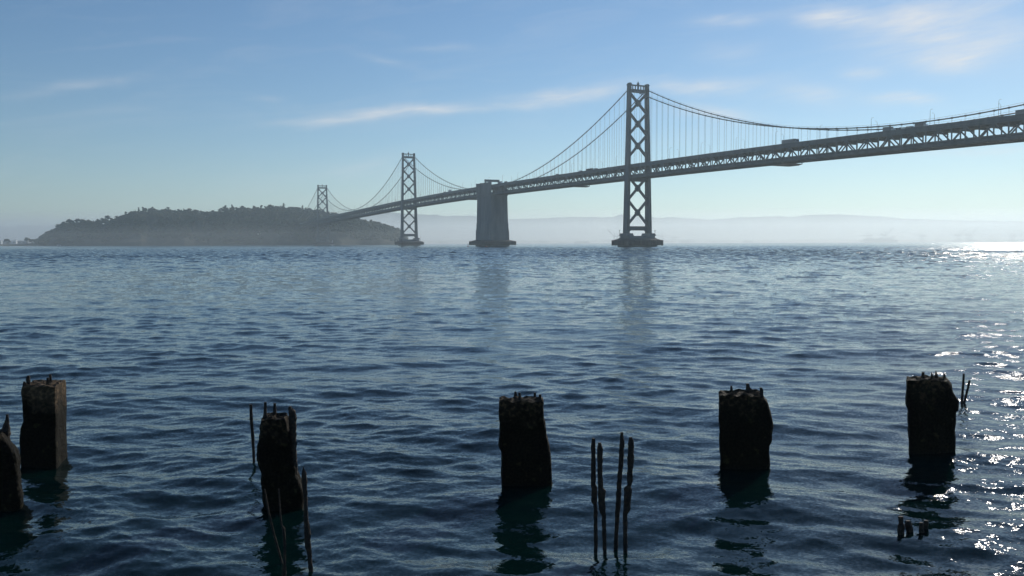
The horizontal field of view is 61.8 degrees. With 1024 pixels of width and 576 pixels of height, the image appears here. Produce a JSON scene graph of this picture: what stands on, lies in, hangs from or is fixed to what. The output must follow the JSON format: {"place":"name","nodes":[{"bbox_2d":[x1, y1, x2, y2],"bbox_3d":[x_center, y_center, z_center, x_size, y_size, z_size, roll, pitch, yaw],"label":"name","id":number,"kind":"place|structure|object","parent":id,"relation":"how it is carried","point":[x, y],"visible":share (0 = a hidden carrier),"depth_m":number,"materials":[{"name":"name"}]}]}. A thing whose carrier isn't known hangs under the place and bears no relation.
{"place":"outdoors","nodes":[
{"label":"outdoors","id":0,"kind":"place"},
{"bbox_2d":[0,212,398,245],"bbox_3d":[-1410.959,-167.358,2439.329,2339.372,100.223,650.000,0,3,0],"label":"island terrain","id":1,"kind":"structure","parent":0,"point":[270,236],"depth_m":2224.65,"materials":[{"name":"green plant"}]},
{"bbox_2d":[17,241,30,243],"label":"storage building","id":2,"kind":"structure","parent":1,"relation":"on","point":[21,242],"depth_m":3324.99,"materials":[{"name":"grey paint"}]},
{"bbox_2d":[34,205,408,244],"bbox_3d":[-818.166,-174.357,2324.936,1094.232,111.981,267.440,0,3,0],"label":"forest","id":3,"kind":"object","parent":1,"relation":"on","point":[184,216],"visible":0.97,"depth_m":2308.24,"materials":[{"name":"green plant"}]},
{"bbox_2d":[0,242,1023,575],"bbox_3d":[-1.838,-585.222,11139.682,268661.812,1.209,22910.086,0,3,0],"label":"water","id":4,"kind":"structure","parent":0,"point":[390,374],"depth_m":24.47,"materials":[{"name":"blue liquid"}]},
{"bbox_2d":[0,414,23,511],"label":"concrete pile","id":5,"kind":"object","parent":4,"relation":"in","point":[11,495],"visible":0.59,"depth_m":14.39,"materials":[{"name":"concrete"}]},
{"bbox_2d":[19,374,67,468],"bbox_3d":[-9.740,3.188,17.826,0.981,2.809,0.941,0,3,0],"label":"concrete pile","id":6,"kind":"object","parent":4,"relation":"in","point":[43,438],"visible":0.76,"depth_m":17.38,"materials":[{"name":"concrete"}]},
{"bbox_2d":[249,404,254,462],"bbox_3d":[-5.270,3.542,17.411,0.105,2.365,0.060,0,3,0],"label":"rusted rod","id":7,"kind":"object","parent":4,"relation":"in","point":[252,432],"visible":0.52,"depth_m":17.36,"materials":[{"name":"metal"}]},
{"bbox_2d":[264,489,282,563],"bbox_3d":[-3.342,3.874,12.120,0.301,2.083,0.034,0,3,0],"label":"rusted rod","id":8,"kind":"object","parent":4,"relation":"in","point":[273,532],"visible":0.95,"depth_m":12.09,"materials":[{"name":"metal"}]},
{"bbox_2d":[256,402,303,510],"bbox_3d":[-4.022,3.344,14.868,0.911,2.774,0.622,0,3,0],"label":"concrete pile","id":9,"kind":"object","parent":4,"relation":"in","point":[276,457],"visible":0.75,"depth_m":14.60,"materials":[{"name":"concrete"}]},
{"bbox_2d":[278,489,286,575],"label":"rusted rod","id":10,"kind":"object","parent":4,"relation":"in","point":[284,572],"visible":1,"depth_m":11.49,"materials":[{"name":"metal"}]},
{"bbox_2d":[301,467,312,571],"bbox_3d":[-2.793,3.589,11.703,0.143,2.323,0.079,0,3,0],"label":"rusted rod","id":11,"kind":"object","parent":4,"relation":"in","point":[307,532],"visible":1,"depth_m":11.66,"materials":[{"name":"metal"}]},
{"bbox_2d":[498,391,551,485],"bbox_3d":[0.254,3.289,16.197,1.027,2.717,0.646,0,3,0],"label":"concrete pile","id":12,"kind":"object","parent":4,"relation":"in","point":[523,445],"visible":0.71,"depth_m":15.88,"materials":[{"name":"concrete"}]},
{"bbox_2d":[591,438,597,553],"bbox_3d":[1.217,3.470,12.650,0.110,2.527,0.082,0,3,0],"label":"rusted rod","id":13,"kind":"object","parent":4,"relation":"in","point":[593,479],"visible":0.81,"depth_m":12.60,"materials":[{"name":"metal"}]},
{"bbox_2d":[597,442,606,554],"bbox_3d":[1.325,3.513,12.607,0.153,2.502,0.092,0,3,0],"label":"rusted rod","id":14,"kind":"object","parent":4,"relation":"in","point":[601,497],"visible":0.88,"depth_m":12.55,"materials":[{"name":"metal"}]},
{"bbox_2d":[614,432,624,549],"bbox_3d":[1.612,3.444,12.901,0.163,2.563,0.068,0,3,0],"label":"rusted rod","id":15,"kind":"object","parent":4,"relation":"in","point":[619,479],"visible":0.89,"depth_m":12.86,"materials":[{"name":"metal"}]},
{"bbox_2d":[623,437,633,553],"bbox_3d":[1.725,3.467,12.700,0.167,2.536,0.113,0,3,0],"label":"rusted rod","id":16,"kind":"object","parent":4,"relation":"in","point":[627,495],"visible":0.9,"depth_m":12.65,"materials":[{"name":"metal"}]},
{"bbox_2d":[298,82,1023,246],"bbox_3d":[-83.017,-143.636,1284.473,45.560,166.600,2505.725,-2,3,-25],"label":"suspension bridge","id":17,"kind":"structure","parent":4,"relation":"on","point":[492,228],"depth_m":840.53,"materials":[{"name":"paint"}]},
{"bbox_2d":[769,161,801,166],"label":"maintenance platform","id":18,"kind":"structure","parent":17,"relation":"hanging from","point":[785,164],"depth_m":660.27,"materials":[{"name":"metal"}]},
{"bbox_2d":[782,139,798,143],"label":"semi truck","id":19,"kind":"object","parent":17,"relation":"on","point":[789,141],"visible":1,"depth_m":647.13,"materials":[{"name":"grey paint"}]},
{"bbox_2d":[883,127,895,130],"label":"box truck","id":20,"kind":"object","parent":17,"relation":"on","point":[887,128],"visible":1,"depth_m":566.93,"materials":[{"name":"grey paint"}]},
{"bbox_2d":[915,122,928,126],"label":"box truck","id":21,"kind":"object","parent":17,"relation":"on","point":[919,124],"visible":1,"depth_m":544.03,"materials":[{"name":"grey paint"}]},
{"bbox_2d":[1015,109,1023,114],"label":"box truck","id":22,"kind":"object","parent":17,"relation":"on","point":[1021,111],"visible":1,"depth_m":485.13,"materials":[{"name":"grey paint"}]},
{"bbox_2d":[718,383,772,469],"bbox_3d":[4.678,3.254,17.194,1.188,2.655,0.662,0,3,0],"label":"concrete pile","id":23,"kind":"object","parent":4,"relation":"in","point":[745,426],"visible":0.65,"depth_m":16.87,"materials":[{"name":"concrete"}]},
{"bbox_2d":[859,236,897,241],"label":"container ship","id":24,"kind":"object","parent":4,"relation":"on","point":[892,239],"visible":0.96,"depth_m":4778.50,"materials":[{"name":"paint"}]},
{"bbox_2d":[897,516,904,534],"bbox_3d":[5.984,4.144,13.189,0.117,1.270,0.098,0,3,0],"label":"rod stump","id":25,"kind":"object","parent":4,"relation":"in","point":[901,528],"visible":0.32,"depth_m":13.13,"materials":[{"name":"wood"}]},
{"bbox_2d":[905,520,912,532],"bbox_3d":[6.167,4.200,13.288,0.162,1.198,0.090,0,3,0],"label":"rod stump","id":26,"kind":"object","parent":4,"relation":"in","point":[908,527],"visible":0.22,"depth_m":13.23,"materials":[{"name":"wood"}]},
{"bbox_2d":[919,522,923,532],"bbox_3d":[6.314,4.179,13.188,0.120,1.151,0.079,0,3,0],"label":"rod stump","id":27,"kind":"object","parent":4,"relation":"in","point":[921,527],"visible":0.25,"depth_m":13.14,"materials":[{"name":"wood"}]},
{"bbox_2d":[923,520,928,528],"bbox_3d":[6.423,4.194,13.341,0.119,1.164,0.074,0,3,0],"label":"rod stump","id":28,"kind":"object","parent":4,"relation":"in","point":[926,523],"visible":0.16,"depth_m":13.29,"materials":[{"name":"wood"}]},
{"bbox_2d":[905,371,958,453],"bbox_3d":[8.989,3.146,18.367,1.303,2.718,0.649,0,3,0],"label":"concrete pile","id":29,"kind":"object","parent":4,"relation":"in","point":[932,403],"visible":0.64,"depth_m":18.05,"materials":[{"name":"concrete"}]},
{"bbox_2d":[960,373,964,402],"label":"rusted rod","id":30,"kind":"object","parent":4,"relation":"in","point":[962,387],"visible":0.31,"depth_m":24.07,"materials":[{"name":"metal"}]},
{"bbox_2d":[963,380,970,402],"bbox_3d":[12.800,3.729,24.133,0.192,2.267,0.062,0,3,0],"label":"rusted rod","id":31,"kind":"object","parent":4,"relation":"in","point":[967,390],"visible":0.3,"depth_m":24.07,"materials":[{"name":"metal"}]},
{"bbox_2d":[0,212,1023,240],"bbox_3d":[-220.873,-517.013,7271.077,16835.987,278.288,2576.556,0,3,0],"label":"hills","id":32,"kind":"structure","parent":0,"point":[801,227],"depth_m":6887.80,"materials":[{"name":"grey"}]},
{"bbox_2d":[0,0,1023,226],"label":"sky","id":33,"kind":"structure","parent":0,"point":[113,108],"materials":[{"name":"blue"}]},
{"bbox_2d":[419,239,1023,243],"bbox_3d":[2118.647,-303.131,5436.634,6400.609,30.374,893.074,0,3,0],"label":"shore","id":34,"kind":"structure","parent":0,"point":[432,241],"depth_m":5317.54,"materials":[{"name":"grey"}]}
]}

